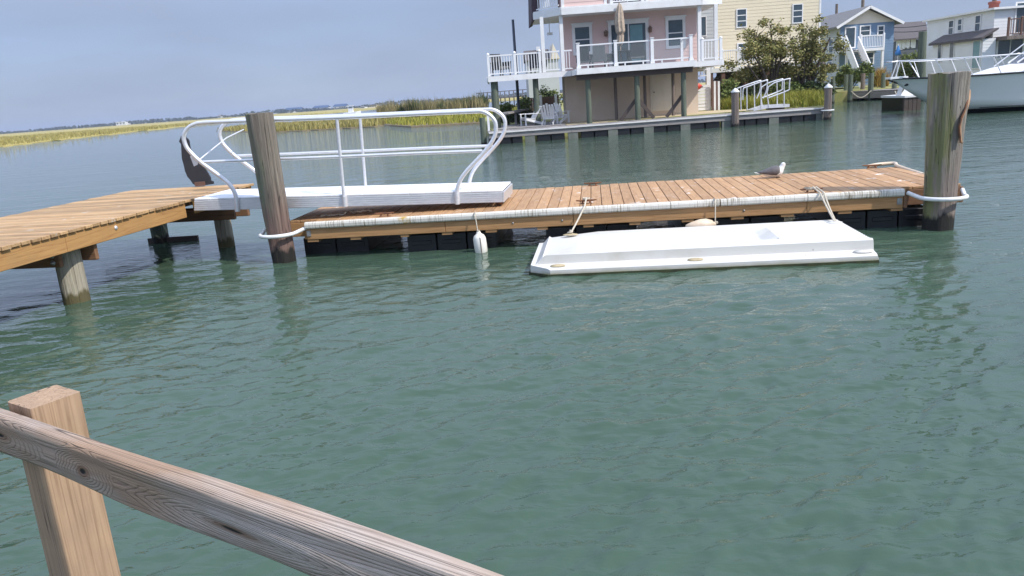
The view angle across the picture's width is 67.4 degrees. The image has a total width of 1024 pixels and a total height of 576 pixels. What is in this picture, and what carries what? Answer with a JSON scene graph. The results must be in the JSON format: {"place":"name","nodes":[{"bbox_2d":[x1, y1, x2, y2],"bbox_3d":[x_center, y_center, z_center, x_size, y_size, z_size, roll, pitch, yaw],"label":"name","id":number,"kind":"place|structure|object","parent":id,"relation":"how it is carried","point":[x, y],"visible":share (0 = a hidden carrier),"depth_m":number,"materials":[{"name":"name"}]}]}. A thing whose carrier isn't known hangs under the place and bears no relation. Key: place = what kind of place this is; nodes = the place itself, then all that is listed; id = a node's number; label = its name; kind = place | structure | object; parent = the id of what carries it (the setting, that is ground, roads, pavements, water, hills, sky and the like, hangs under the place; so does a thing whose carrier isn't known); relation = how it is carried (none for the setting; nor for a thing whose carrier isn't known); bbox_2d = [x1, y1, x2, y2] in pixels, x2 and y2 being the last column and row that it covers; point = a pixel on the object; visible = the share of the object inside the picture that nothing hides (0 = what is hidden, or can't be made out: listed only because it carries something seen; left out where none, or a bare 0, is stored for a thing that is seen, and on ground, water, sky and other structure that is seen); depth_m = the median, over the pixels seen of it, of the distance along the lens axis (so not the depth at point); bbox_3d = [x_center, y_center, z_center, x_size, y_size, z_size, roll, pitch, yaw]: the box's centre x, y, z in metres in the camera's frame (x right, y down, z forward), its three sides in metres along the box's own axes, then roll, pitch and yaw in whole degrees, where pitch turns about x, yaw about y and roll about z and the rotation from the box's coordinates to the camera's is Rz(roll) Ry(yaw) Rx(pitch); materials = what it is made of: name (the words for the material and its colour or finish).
{"place":"outdoors","nodes":[
{"label":"outdoors","id":0,"kind":"place"},
{"bbox_2d":[0,108,375,146],"bbox_3d":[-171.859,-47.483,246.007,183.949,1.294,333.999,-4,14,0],"label":"marsh grass","id":1,"kind":"structure","parent":0,"point":[11,140],"depth_m":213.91,"materials":[{"name":"yellow plant"}]},
{"bbox_2d":[217,117,396,131],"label":"marsh island grass","id":2,"kind":"structure","parent":0,"point":[304,125],"depth_m":85.65,"materials":[{"name":"plant"}]},
{"bbox_2d":[0,82,705,134],"bbox_3d":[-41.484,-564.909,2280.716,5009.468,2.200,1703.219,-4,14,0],"label":"shore ground","id":3,"kind":"structure","parent":0,"point":[188,120],"depth_m":1455.49,"materials":[{"name":"green plant"}]},
{"bbox_2d":[116,121,130,125],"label":"shore building","id":4,"kind":"structure","parent":3,"relation":"on","point":[122,123],"depth_m":1455.33,"materials":[{"name":"white"}]},
{"bbox_2d":[313,105,330,108],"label":"shore building","id":5,"kind":"structure","parent":3,"relation":"on","point":[323,106],"depth_m":1554.18,"materials":[{"name":"white"}]},
{"bbox_2d":[333,104,348,107],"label":"shore building","id":6,"kind":"structure","parent":3,"relation":"on","point":[340,105],"depth_m":1552.39,"materials":[{"name":"white"}]},
{"bbox_2d":[0,77,714,133],"bbox_3d":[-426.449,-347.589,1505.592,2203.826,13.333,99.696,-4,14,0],"label":"treeline","id":7,"kind":"object","parent":3,"relation":"on","point":[278,111],"visible":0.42,"depth_m":1479.67,"materials":[{"name":"green plant"}]},
{"bbox_2d":[370,105,516,127],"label":"spit ground","id":8,"kind":"structure","parent":0,"point":[431,125],"depth_m":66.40,"materials":[{"name":"green plant"}]},
{"bbox_2d":[376,93,488,118],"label":"tall reeds","id":9,"kind":"object","parent":8,"relation":"on","point":[391,107],"visible":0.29,"depth_m":90.34,"materials":[{"name":"green plant"}]},
{"bbox_2d":[397,90,491,116],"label":"green reeds","id":10,"kind":"object","parent":8,"relation":"on","point":[483,98],"visible":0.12,"depth_m":90.69,"materials":[{"name":"green plant"}]},
{"bbox_2d":[476,89,526,103],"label":"pier","id":11,"kind":"structure","parent":8,"relation":"on","point":[509,97],"depth_m":139.80,"materials":[{"name":"grey wood"}]},
{"bbox_2d":[0,87,1023,575],"bbox_3d":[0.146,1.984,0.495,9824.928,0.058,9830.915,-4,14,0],"label":"water","id":12,"kind":"structure","parent":0,"point":[498,409],"depth_m":5.89,"materials":[{"name":"teal liquid"}]},
{"bbox_2d":[0,183,253,304],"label":"timber pier","id":13,"kind":"structure","parent":12,"relation":"in","point":[64,240],"depth_m":9.87,"materials":[{"name":"brown wood"}]},
{"bbox_2d":[179,137,213,185],"bbox_3d":[-5.413,-2.175,13.138,0.464,0.868,0.112,-4,14,0],"label":"cutout panel","id":14,"kind":"object","parent":13,"relation":"on","point":[198,175],"visible":0.83,"depth_m":13.19,"materials":[{"name":"grey wood"}]},
{"bbox_2d":[0,385,502,575],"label":"wooden railing","id":15,"kind":"object","parent":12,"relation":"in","point":[74,473],"visible":1,"depth_m":1.11,"materials":[{"name":"brown wood"}]},
{"bbox_2d":[245,112,295,262],"bbox_3d":[-3.315,-0.889,10.846,0.419,3.107,0.375,-4,14,0],"label":"mooring pile","id":16,"kind":"object","parent":12,"relation":"in","point":[261,129],"visible":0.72,"depth_m":10.57,"materials":[{"name":"brown wood"}]},
{"bbox_2d":[343,105,360,113],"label":"skiff","id":17,"kind":"object","parent":12,"relation":"on","point":[350,111],"visible":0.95,"depth_m":222.69,"materials":[{"name":"white paint"}]},
{"bbox_2d":[479,118,486,144],"bbox_3d":[-1.262,-6.630,34.515,0.269,2.012,0.261,-4,14,0],"label":"dock pile","id":18,"kind":"object","parent":12,"relation":"in","point":[483,131],"visible":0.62,"depth_m":34.33,"materials":[{"name":"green wood"}]},
{"bbox_2d":[258,162,968,253],"bbox_3d":[1.341,-1.006,11.624,9.612,0.932,3.198,-3,14,7],"label":"floating dock","id":19,"kind":"object","parent":12,"relation":"on","point":[873,196],"visible":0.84,"depth_m":10.70,"materials":[{"name":"brown wood"}]},
{"bbox_2d":[321,209,371,216],"bbox_3d":[-2.443,-1.109,11.323,0.757,0.061,0.120,-4,14,0],"label":"rope heap","id":20,"kind":"object","parent":19,"relation":"on","point":[366,210],"visible":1,"depth_m":11.29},
{"bbox_2d":[181,107,512,211],"bbox_3d":[-2.331,-1.879,11.410,4.600,1.502,1.124,-4,14,2],"label":"gangway","id":21,"kind":"object","parent":19,"relation":"on","point":[343,195],"visible":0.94,"depth_m":11.05,"materials":[{"name":"metal"}]},
{"bbox_2d":[473,212,487,252],"bbox_3d":[-0.445,-0.733,10.549,0.191,0.624,0.193,3,16,26],"label":"boat fender","id":22,"kind":"object","parent":19,"relation":"hanging from","point":[479,241],"visible":0.8,"depth_m":10.51,"materials":[{"name":"white plastic"}]},
{"bbox_2d":[567,197,589,233],"bbox_3d":[0.921,-0.984,10.387,0.140,0.371,0.907,1,15,20],"label":"mooring rope","id":23,"kind":"object","parent":19,"relation":"attached to","point":[585,199],"visible":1,"depth_m":10.28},
{"bbox_2d":[685,198,717,226],"bbox_3d":[2.515,-0.950,10.164,0.440,0.415,0.183,-7,14,-11],"label":"boat fender","id":24,"kind":"object","parent":19,"relation":"hanging from","point":[703,222],"visible":0.75,"depth_m":10.14,"materials":[{"name":"plastic"}]},
{"bbox_2d":[754,162,786,177],"bbox_3d":[4.048,-1.832,11.985,0.506,0.235,0.192,-2,14,8],"label":"gull","id":25,"kind":"object","parent":19,"relation":"on","point":[774,171],"visible":1,"depth_m":11.92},
{"bbox_2d":[803,186,835,220],"bbox_3d":[4.004,-1.089,9.917,0.213,0.362,0.814,-4,14,0],"label":"mooring rope","id":26,"kind":"object","parent":19,"relation":"attached to","point":[828,208],"visible":1,"depth_m":9.92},
{"bbox_2d":[488,107,823,144],"bbox_3d":[6.570,-7.312,35.502,15.314,0.940,2.060,-5,14,-2],"label":"neighbour dock","id":27,"kind":"object","parent":12,"relation":"on","point":[663,124],"visible":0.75,"depth_m":34.57,"materials":[{"name":"grey wood"}]},
{"bbox_2d":[737,78,790,110],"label":"dock ramp","id":28,"kind":"structure","parent":27,"relation":"on","point":[772,106],"depth_m":36.62,"materials":[{"name":"metal"}]},
{"bbox_2d":[529,219,878,276],"bbox_3d":[2.186,-0.426,9.366,3.878,0.423,1.536,-2,14,7],"label":"plastic raft","id":29,"kind":"object","parent":12,"relation":"on","point":[784,244],"visible":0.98,"depth_m":8.84,"materials":[{"name":"white plastic"}]},
{"bbox_2d":[731,88,739,126],"bbox_3d":[10.022,-7.802,34.485,0.380,2.290,0.380,-4,14,0],"label":"capped pile","id":30,"kind":"object","parent":12,"relation":"in","point":[734,107],"visible":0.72,"depth_m":34.30,"materials":[{"name":"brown wood"}]},
{"bbox_2d":[821,83,833,119],"bbox_3d":[14.183,-8.062,34.515,0.579,2.187,0.579,-4,14,0],"label":"capped pile","id":31,"kind":"object","parent":12,"relation":"in","point":[828,109],"visible":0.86,"depth_m":34.33,"materials":[{"name":"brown wood"}]},
{"bbox_2d":[831,76,834,102],"bbox_3d":[22.096,-13.311,52.954,0.304,2.499,0.311,-4,14,0],"label":"mooring post","id":32,"kind":"object","parent":12,"relation":"in","point":[833,84],"visible":0.45,"depth_m":52.69,"materials":[{"name":"green wood"}]},
{"bbox_2d":[844,75,847,90],"bbox_3d":[24.315,-14.240,55.959,0.304,2.529,0.297,-4,14,0],"label":"mooring post","id":33,"kind":"object","parent":12,"relation":"in","point":[845,82],"visible":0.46,"depth_m":55.69,"materials":[{"name":"green wood"}]},
{"bbox_2d":[847,75,852,101],"bbox_3d":[23.308,-13.410,52.951,0.342,2.520,0.337,-4,14,0],"label":"mooring post","id":34,"kind":"object","parent":12,"relation":"in","point":[849,90],"visible":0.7,"depth_m":52.76,"materials":[{"name":"green wood"}]},
{"bbox_2d":[860,73,865,89],"bbox_3d":[25.538,-14.328,55.955,0.322,2.526,0.316,-4,14,0],"label":"mooring post","id":35,"kind":"object","parent":12,"relation":"in","point":[862,84],"visible":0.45,"depth_m":55.69,"materials":[{"name":"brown wood"}]},
{"bbox_2d":[867,73,873,100],"bbox_3d":[24.726,-13.516,52.948,0.366,2.526,0.357,-4,14,0],"label":"mooring post","id":36,"kind":"object","parent":12,"relation":"in","point":[871,82],"visible":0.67,"depth_m":52.72,"materials":[{"name":"green wood"}]},
{"bbox_2d":[881,73,885,87],"bbox_3d":[27.032,-14.400,55.965,0.328,2.449,0.327,-4,14,0],"label":"mooring post","id":37,"kind":"object","parent":12,"relation":"in","point":[883,80],"visible":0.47,"depth_m":55.70,"materials":[{"name":"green wood"}]},
{"bbox_2d":[881,86,920,110],"bbox_3d":[19.316,-9.333,38.167,0.840,1.550,2.400,-4,14,0],"label":"float","id":38,"kind":"object","parent":12,"relation":"on","point":[904,100],"visible":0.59,"depth_m":37.51,"materials":[{"name":"grey"}]},
{"bbox_2d":[917,31,926,100],"bbox_3d":[24.378,-12.806,45.700,0.586,4.709,0.478,-4,14,0],"label":"mooring post","id":39,"kind":"object","parent":12,"relation":"in","point":[922,47],"visible":0.53,"depth_m":45.27,"materials":[{"name":"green wood"}]},
{"bbox_2d":[922,71,970,230],"bbox_3d":[5.480,-1.235,9.768,0.460,2.928,0.475,-4,14,0],"label":"mooring pile","id":40,"kind":"object","parent":12,"relation":"in","point":[948,97],"visible":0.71,"depth_m":9.51,"materials":[{"name":"grey wood"}]},
{"bbox_2d":[885,44,1023,112],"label":"motor boat","id":41,"kind":"object","parent":12,"relation":"on","point":[997,88],"visible":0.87,"depth_m":31.31,"materials":[{"name":"white paint"}]},
{"bbox_2d":[0,0,1023,131],"label":"sky","id":42,"kind":"structure","parent":0,"point":[63,63],"materials":[{"name":"blue"}]},
{"bbox_2d":[340,83,705,110],"bbox_3d":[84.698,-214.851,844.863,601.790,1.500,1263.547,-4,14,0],"label":"marsh ground","id":43,"kind":"structure","parent":0,"point":[503,99],"depth_m":629.18,"materials":[{"name":"green plant"}]},
{"bbox_2d":[493,121,565,129],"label":"patio floor","id":44,"kind":"structure","parent":0,"point":[529,125],"depth_m":37.58,"materials":[{"name":"grey wood"}]},
{"bbox_2d":[519,106,541,125],"bbox_3d":[0.977,-8.676,38.509,1.038,1.042,0.860,-9,15,-19],"label":"lawn chair","id":45,"kind":"object","parent":44,"relation":"on","point":[532,119],"visible":0.89,"depth_m":38.38,"materials":[{"name":"white paint"}]},
{"bbox_2d":[539,103,558,124],"bbox_3d":[1.807,-8.541,37.727,0.860,1.042,1.038,0,14,15],"label":"lawn chair","id":46,"kind":"object","parent":44,"relation":"on","point":[545,116],"visible":0.99,"depth_m":37.55,"materials":[{"name":"white paint"}]},
{"bbox_2d":[549,103,570,123],"bbox_3d":[2.332,-8.740,38.369,0.860,1.042,1.038,4,16,29],"label":"lawn chair","id":47,"kind":"object","parent":44,"relation":"on","point":[562,115],"visible":0.73,"depth_m":38.20,"materials":[{"name":"white paint"}]},
{"bbox_2d":[524,94,558,118],"bbox_3d":[1.878,-11.458,48.667,2.195,1.481,0.145,-4,14,0],"label":"brown fence","id":48,"kind":"object","parent":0,"point":[554,98],"visible":0.34,"depth_m":48.63,"materials":[{"name":"brown wood"}]},
{"bbox_2d":[559,109,746,124],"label":"sand yard","id":49,"kind":"structure","parent":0,"point":[603,121],"depth_m":38.53,"materials":[{"name":"beige sand"}]},
{"bbox_2d":[485,84,891,138],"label":"ground","id":50,"kind":"structure","parent":0,"point":[513,123],"depth_m":42.95,"materials":[{"name":"grey concrete"}]},
{"bbox_2d":[491,95,532,122],"bbox_3d":[-0.010,-10.748,46.402,2.565,1.668,1.742,-4,14,0],"label":"green bush","id":51,"kind":"object","parent":50,"relation":"on","point":[508,106],"visible":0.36,"depth_m":45.96,"materials":[{"name":"green plant"}]},
{"bbox_2d":[502,109,528,124],"bbox_3d":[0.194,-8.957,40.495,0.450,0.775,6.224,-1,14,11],"label":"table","id":52,"kind":"object","parent":50,"relation":"on","point":[514,112],"visible":0.54,"depth_m":40.39,"materials":[{"name":"grey wood"}]},
{"bbox_2d":[512,19,519,123],"bbox_3d":[0.240,-11.899,42.393,0.171,5.543,0.180,-4,14,0],"label":"utility pole","id":53,"kind":"object","parent":50,"relation":"on","point":[517,83],"visible":0.68,"depth_m":42.33,"materials":[{"name":"brown wood"}]},
{"bbox_2d":[501,109,532,124],"bbox_3d":[0.319,-9.375,42.331,1.911,0.926,1.193,-4,14,0],"label":"clipped hedge","id":54,"kind":"object","parent":50,"relation":"on","point":[510,118],"visible":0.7,"depth_m":42.25,"materials":[{"name":"green plant"}]},
{"bbox_2d":[523,44,560,106],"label":"house","id":55,"kind":"structure","parent":50,"relation":"on","point":[552,83],"depth_m":88.98,"materials":[{"name":"grey paint"}]},
{"bbox_2d":[539,84,555,103],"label":"green bush","id":56,"kind":"object","parent":50,"relation":"on","point":[544,92],"visible":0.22,"depth_m":52.32,"materials":[{"name":"green plant"}]},
{"bbox_2d":[548,89,562,106],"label":"green bush","id":57,"kind":"object","parent":50,"relation":"on","point":[560,96],"visible":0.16,"depth_m":53.33,"materials":[{"name":"green plant"}]},
{"bbox_2d":[486,0,723,127],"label":"pink house","id":58,"kind":"structure","parent":50,"relation":"on","point":[679,38],"depth_m":38.49,"materials":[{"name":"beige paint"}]},
{"bbox_2d":[490,54,510,75],"bbox_3d":[-0.607,-11.347,39.066,0.828,1.126,0.801,-16,18,-39],"label":"patio chair","id":59,"kind":"object","parent":58,"relation":"on","point":[498,63],"visible":0.69,"depth_m":39.03,"materials":[{"name":"wicker"}]},
{"bbox_2d":[529,54,546,72],"bbox_3d":[1.305,-11.537,39.474,0.760,1.024,0.732,-9,15,-19],"label":"patio chair","id":60,"kind":"object","parent":58,"relation":"on","point":[536,59],"visible":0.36,"depth_m":39.58,"materials":[{"name":"wicker"}]},
{"bbox_2d":[571,22,592,55],"bbox_3d":[3.545,-12.536,38.642,1.100,1.541,0.100,-4,14,0],"label":"window","id":61,"kind":"structure","parent":58,"relation":"in","point":[581,32],"depth_m":38.61,"materials":[{"name":"white paint"}]},
{"bbox_2d":[575,46,592,67],"bbox_3d":[3.487,-11.063,36.928,0.760,1.024,0.731,1,15,19],"label":"patio chair","id":62,"kind":"object","parent":58,"relation":"on","point":[585,56],"visible":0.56,"depth_m":36.62,"materials":[{"name":"wicker"}]},
{"bbox_2d":[591,45,606,67],"bbox_3d":[4.182,-11.089,36.828,0.760,1.024,0.731,-2,14,8],"label":"patio chair","id":63,"kind":"object","parent":58,"relation":"on","point":[598,54],"visible":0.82,"depth_m":36.53,"materials":[{"name":"grey plastic"}]},
{"bbox_2d":[604,53,617,66],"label":"patio chair","id":64,"kind":"object","parent":58,"relation":"on","point":[610,56],"visible":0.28,"depth_m":37.13,"materials":[{"name":"grey plastic"}]},
{"bbox_2d":[614,3,624,65],"bbox_3d":[5.223,-12.254,37.139,0.487,2.980,0.462,-4,14,0],"label":"patio umbrella","id":65,"kind":"object","parent":58,"relation":"on","point":[619,22],"visible":0.86,"depth_m":36.89,"materials":[{"name":"beige fabric"}]},
{"bbox_2d":[612,50,630,65],"bbox_3d":[5.405,-11.172,37.412,1.120,0.732,1.120,-4,14,0],"label":"patio table","id":66,"kind":"object","parent":58,"relation":"on","point":[622,51],"visible":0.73,"depth_m":37.16,"materials":[{"name":"metal"}]},
{"bbox_2d":[607,17,649,65],"bbox_3d":[5.897,-12.285,38.747,2.140,2.440,0.100,-4,14,0],"label":"sliding door","id":67,"kind":"structure","parent":58,"relation":"in","point":[636,29],"depth_m":38.66,"materials":[{"name":"white paint"}]},
{"bbox_2d":[627,42,645,64],"bbox_3d":[5.961,-11.219,36.721,0.794,1.075,0.766,-4,14,0],"label":"patio chair","id":68,"kind":"object","parent":58,"relation":"on","point":[637,51],"visible":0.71,"depth_m":36.44,"materials":[{"name":"wicker"}]},
{"bbox_2d":[652,75,670,110],"bbox_3d":[7.636,-9.937,39.234,0.950,1.727,0.138,-4,14,0],"label":"garage door","id":69,"kind":"structure","parent":58,"relation":"in","point":[661,85],"depth_m":39.24,"materials":[{"name":"beige paint"}]},
{"bbox_2d":[664,15,686,48],"bbox_3d":[8.233,-12.878,38.643,1.100,1.579,0.100,-4,14,0],"label":"window","id":70,"kind":"structure","parent":58,"relation":"in","point":[674,25],"depth_m":38.64,"materials":[{"name":"glass"}]},
{"bbox_2d":[701,16,706,35],"bbox_3d":[10.264,-14.061,41.275,0.380,1.030,0.050,-4,14,0],"label":"window","id":71,"kind":"structure","parent":58,"relation":"in","point":[703,18],"depth_m":41.26,"materials":[{"name":"glass"}]},
{"bbox_2d":[698,67,710,110],"bbox_3d":[10.355,-10.707,41.457,0.700,2.252,0.250,-4,14,0],"label":"slatted screen","id":72,"kind":"object","parent":50,"relation":"on","point":[706,104],"visible":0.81,"depth_m":41.38,"materials":[{"name":"white paint"}]},
{"bbox_2d":[711,81,719,110],"bbox_3d":[10.945,-10.315,41.256,0.434,1.566,0.050,-4,14,0],"label":"board fence","id":73,"kind":"object","parent":50,"relation":"on","point":[715,95],"visible":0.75,"depth_m":41.23,"materials":[{"name":"white wood"}]},
{"bbox_2d":[711,76,744,101],"bbox_3d":[11.994,-10.838,42.890,2.256,1.926,1.587,-4,14,0],"label":"green bush","id":74,"kind":"object","parent":50,"relation":"on","point":[728,87],"visible":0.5,"depth_m":42.46,"materials":[{"name":"green plant"}]},
{"bbox_2d":[738,83,764,97],"bbox_3d":[13.479,-10.959,43.822,2.428,1.402,1.530,-4,14,0],"label":"green bush","id":75,"kind":"object","parent":50,"relation":"on","point":[750,90],"visible":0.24,"depth_m":43.68,"materials":[{"name":"green plant"}]},
{"bbox_2d":[719,13,850,93],"bbox_3d":[15.749,-13.133,44.480,7.729,5.236,4.725,-4,14,0],"label":"bayside tree","id":76,"kind":"object","parent":50,"relation":"on","point":[805,52],"visible":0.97,"depth_m":43.95,"materials":[{"name":"green plant"}]},
{"bbox_2d":[768,80,803,93],"bbox_3d":[15.342,-11.121,43.697,2.446,1.549,1.506,-4,14,0],"label":"green bush","id":77,"kind":"object","parent":50,"relation":"on","point":[795,86],"visible":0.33,"depth_m":43.42,"materials":[{"name":"green plant"}]},
{"bbox_2d":[772,94,809,108],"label":"bank edge grass","id":78,"kind":"structure","parent":50,"relation":"on","point":[795,103],"depth_m":38.49,"materials":[{"name":"green plant"}]},
{"bbox_2d":[801,79,836,94],"bbox_3d":[17.422,-11.271,43.905,2.057,1.392,1.382,-8,15,-16],"label":"green bush","id":79,"kind":"object","parent":50,"relation":"on","point":[809,85],"visible":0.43,"depth_m":43.69,"materials":[{"name":"green plant"}]},
{"bbox_2d":[895,44,900,76],"bbox_3d":[31.132,-18.086,62.030,0.480,3.066,0.480,-4,14,0],"label":"garden umbrella","id":80,"kind":"object","parent":50,"relation":"on","point":[897,52],"visible":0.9,"depth_m":61.68,"materials":[{"name":"blue fabric"}]},
{"bbox_2d":[895,50,917,77],"bbox_3d":[33.387,-18.435,64.031,3.024,2.691,1.816,-4,14,0],"label":"green bush","id":81,"kind":"object","parent":50,"relation":"on","point":[908,69],"visible":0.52,"depth_m":63.69,"materials":[{"name":"green plant"}]},
{"bbox_2d":[892,21,926,80],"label":"grey house","id":82,"kind":"structure","parent":50,"relation":"on","point":[906,39],"depth_m":81.27,"materials":[{"name":"grey"}]},
{"bbox_2d":[909,39,915,47],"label":"window","id":83,"kind":"structure","parent":82,"relation":"in","point":[913,41],"depth_m":80.89,"materials":[{"name":"white paint"}]},
{"bbox_2d":[698,0,820,106],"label":"cream house","id":84,"kind":"structure","parent":0,"point":[733,15],"depth_m":48.57,"materials":[{"name":"beige wood"}]},
{"bbox_2d":[736,8,746,27],"bbox_3d":[14.515,-17.057,48.547,0.670,1.154,0.050,-4,14,0],"label":"window","id":85,"kind":"structure","parent":84,"relation":"in","point":[741,14],"depth_m":48.53,"materials":[{"name":"glass"}]},
{"bbox_2d":[792,3,802,23],"bbox_3d":[18.052,-17.345,48.540,0.670,1.177,0.050,-4,14,0],"label":"window","id":86,"kind":"structure","parent":84,"relation":"in","point":[797,9],"depth_m":48.53,"materials":[{"name":"glass"}]},
{"bbox_2d":[720,88,823,109],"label":"bank grass","id":87,"kind":"structure","parent":0,"point":[816,98],"depth_m":39.76,"materials":[{"name":"green plant"}]},
{"bbox_2d":[835,85,898,101],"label":"bulkhead","id":88,"kind":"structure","parent":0,"point":[840,95],"depth_m":54.71,"materials":[{"name":"grey wood"}]},
{"bbox_2d":[805,5,904,87],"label":"blue house","id":89,"kind":"structure","parent":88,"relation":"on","point":[868,31],"depth_m":65.19,"materials":[{"name":"wood"}]},
{"bbox_2d":[828,38,833,53],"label":"window","id":90,"kind":"structure","parent":89,"relation":"in","point":[830,46],"depth_m":66.98,"materials":[{"name":"grey glass"}]},
{"bbox_2d":[844,26,855,47],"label":"door","id":91,"kind":"structure","parent":89,"relation":"in","point":[850,32],"depth_m":65.22,"materials":[{"name":"white paint"}]},
{"bbox_2d":[859,25,870,36],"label":"window","id":92,"kind":"structure","parent":89,"relation":"in","point":[865,30],"depth_m":65.14,"materials":[{"name":"glass"}]},
{"bbox_2d":[866,51,874,63],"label":"window","id":93,"kind":"structure","parent":89,"relation":"in","point":[870,54],"depth_m":65.65,"materials":[{"name":"white paint"}]},
{"bbox_2d":[877,25,884,35],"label":"window","id":94,"kind":"structure","parent":89,"relation":"in","point":[880,28],"depth_m":65.15,"materials":[{"name":"white paint"}]},
{"bbox_2d":[835,60,875,87],"bbox_3d":[25.107,-15.643,56.580,2.915,2.065,2.015,-4,14,0],"label":"green bush","id":95,"kind":"object","parent":88,"relation":"on","point":[867,68],"visible":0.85,"depth_m":56.06,"materials":[{"name":"green plant"}]},
{"bbox_2d":[853,88,898,100],"bbox_3d":[25.721,-13.129,53.312,2.260,1.260,7.810,-10,15,-22],"label":"bulkhead dock","id":96,"kind":"object","parent":88,"relation":"on","point":[876,94],"visible":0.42,"depth_m":52.67,"materials":[{"name":"grey wood"}]},
{"bbox_2d":[874,66,893,86],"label":"orange grass","id":97,"kind":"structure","parent":88,"relation":"on","point":[877,77],"depth_m":57.98,"materials":[{"name":"plant"}]},
{"bbox_2d":[922,1,1023,76],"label":"white house","id":98,"kind":"structure","parent":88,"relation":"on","point":[994,28],"depth_m":54.05,"materials":[{"name":"white wood"}]},
{"bbox_2d":[937,44,942,61],"bbox_3d":[32.201,-17.705,57.822,0.050,1.300,0.550,-4,14,0],"label":"window","id":99,"kind":"structure","parent":98,"relation":"in","point":[939,52],"depth_m":57.81,"materials":[{"name":"grey glass"}]},
{"bbox_2d":[948,19,954,34],"bbox_3d":[32.968,-19.550,57.668,0.050,1.110,0.710,-4,14,0],"label":"window","id":100,"kind":"structure","parent":98,"relation":"in","point":[951,22],"depth_m":57.65,"materials":[{"name":"glass"}]},
{"bbox_2d":[949,43,954,60],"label":"window","id":101,"kind":"structure","parent":98,"relation":"in","point":[952,45],"depth_m":56.25,"materials":[{"name":"grey glass"}]},
{"bbox_2d":[957,18,962,31],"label":"window","id":102,"kind":"structure","parent":98,"relation":"in","point":[959,21],"depth_m":56.54,"materials":[{"name":"glass"}]},
{"bbox_2d":[971,40,981,68],"bbox_3d":[32.308,-16.243,53.452,0.050,1.900,0.900,-4,14,0],"label":"door","id":103,"kind":"structure","parent":98,"relation":"in","point":[976,50],"depth_m":53.45,"materials":[{"name":"white paint"}]},
{"bbox_2d":[974,14,981,30],"bbox_3d":[33.025,-18.770,54.448,0.050,1.160,0.710,-4,14,0],"label":"window","id":104,"kind":"structure","parent":98,"relation":"in","point":[977,25],"depth_m":54.42,"materials":[{"name":"glass"}]},
{"bbox_2d":[995,39,1023,58],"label":"window","id":105,"kind":"structure","parent":98,"relation":"in","point":[1004,46],"depth_m":53.12,"materials":[{"name":"glass"}]},
{"bbox_2d":[1014,1,1023,33],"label":"window","id":106,"kind":"structure","parent":98,"relation":"in","point":[1019,12],"depth_m":52.62,"materials":[{"name":"white paint"}]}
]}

